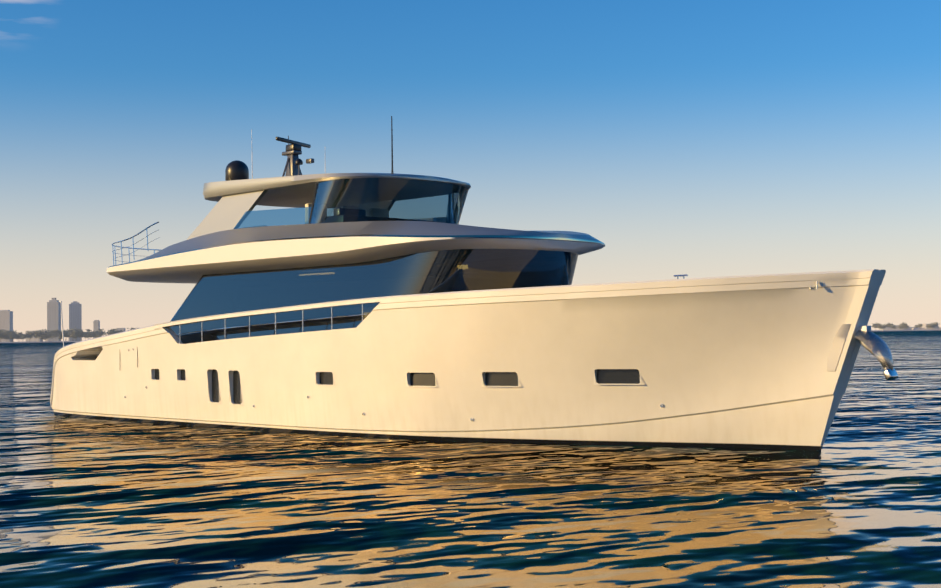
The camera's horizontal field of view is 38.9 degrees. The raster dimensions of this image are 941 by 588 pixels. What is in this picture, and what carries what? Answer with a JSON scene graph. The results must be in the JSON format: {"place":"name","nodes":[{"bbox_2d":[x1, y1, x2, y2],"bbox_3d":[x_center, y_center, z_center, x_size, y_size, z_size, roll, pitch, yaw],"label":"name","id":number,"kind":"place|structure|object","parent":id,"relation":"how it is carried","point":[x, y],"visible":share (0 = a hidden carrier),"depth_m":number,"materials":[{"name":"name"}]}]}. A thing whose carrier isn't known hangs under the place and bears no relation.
{"place":"outdoors","nodes":[
{"label":"outdoors","id":0,"kind":"place"},
{"bbox_2d":[0,330,940,587],"bbox_3d":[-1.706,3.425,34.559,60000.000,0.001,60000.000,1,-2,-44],"label":"sea water","id":1,"kind":"structure","parent":0,"point":[855,502],"depth_m":18.27,"materials":[{"name":"teal liquid"}]},
{"bbox_2d":[50,269,885,450],"bbox_3d":[-1.722,2.170,34.598,7.240,4.410,27.000,1,-2,-44],"label":"yacht hull","id":2,"kind":"object","parent":1,"relation":"on","point":[729,362],"visible":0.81,"depth_m":27.95,"materials":[{"name":"beige paint"}]},
{"bbox_2d":[60,301,63,346],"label":"ensign staff","id":3,"kind":"object","parent":2,"relation":"on","point":[62,323],"visible":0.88,"depth_m":42.09,"materials":[{"name":"white paint"}]},
{"bbox_2d":[111,222,366,342],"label":"rails","id":4,"kind":"object","parent":2,"relation":"on","point":[225,328],"visible":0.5,"depth_m":35.15,"materials":[{"name":"silver metal"}]},
{"bbox_2d":[170,249,578,343],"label":"main deck windows","id":5,"kind":"structure","parent":2,"relation":"on","point":[455,270],"depth_m":32.35,"materials":[{"name":"glass"}]},
{"bbox_2d":[107,221,604,283],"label":"deck","id":6,"kind":"structure","parent":5,"relation":"on","point":[193,260],"depth_m":32.47,"materials":[{"name":"grey"}]},
{"bbox_2d":[187,183,317,239],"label":"roof support pillars","id":7,"kind":"structure","parent":6,"relation":"on","point":[226,212],"depth_m":36.21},
{"bbox_2d":[203,173,470,207],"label":"hardtop roof","id":8,"kind":"structure","parent":7,"relation":"on","point":[296,191],"depth_m":35.37,"materials":[{"name":"grey paint"}]},
{"bbox_2d":[225,116,392,180],"bbox_3d":[-3.800,-3.792,36.493,2.692,1.800,6.726,1,-2,-44],"label":"radar and antennas","id":9,"kind":"object","parent":8,"relation":"on","point":[236,170],"visible":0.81,"depth_m":36.90,"materials":[{"name":"black plastic"}]},
{"bbox_2d":[234,178,468,228],"bbox_3d":[-2.977,-2.194,35.958,5.000,1.251,5.180,1,-2,-44],"label":"fly glass","id":10,"kind":"object","parent":6,"relation":"on","point":[366,199],"visible":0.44,"depth_m":33.97,"materials":[{"name":"blue glass"}]},
{"bbox_2d":[124,348,663,420],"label":"hull fittings","id":11,"kind":"object","parent":2,"relation":"on","point":[471,419],"visible":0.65,"depth_m":29.57,"materials":[{"name":"silver metal"}]},
{"bbox_2d":[674,274,898,379],"bbox_3d":[6.056,0.624,25.726,4.153,2.067,1.007,-1,-2,17],"label":"anchor and bow fittings","id":12,"kind":"object","parent":2,"relation":"on","point":[876,346],"visible":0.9,"depth_m":25.09,"materials":[{"name":"silver metal"}]},
{"bbox_2d":[0,330,936,342],"bbox_3d":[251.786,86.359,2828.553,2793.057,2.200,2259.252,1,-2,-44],"label":"shore islands","id":13,"kind":"object","parent":1,"relation":"in","point":[79,341],"visible":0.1,"depth_m":2807.82,"materials":[{"name":"grey"}]},
{"bbox_2d":[0,322,938,341],"bbox_3d":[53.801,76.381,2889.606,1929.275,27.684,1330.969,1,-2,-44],"label":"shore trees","id":14,"kind":"object","parent":13,"relation":"on","point":[42,335],"visible":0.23,"depth_m":2621.48,"materials":[{"name":"grey plant"}]},
{"bbox_2d":[0,298,940,341],"bbox_3d":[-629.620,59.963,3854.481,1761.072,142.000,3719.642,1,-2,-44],"label":"distant skyline","id":15,"kind":"structure","parent":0,"point":[53,314],"depth_m":4393.89},
{"bbox_2d":[0,0,940,341],"label":"sky","id":16,"kind":"structure","parent":0,"point":[694,138],"materials":[{"name":"blue"}]}
]}

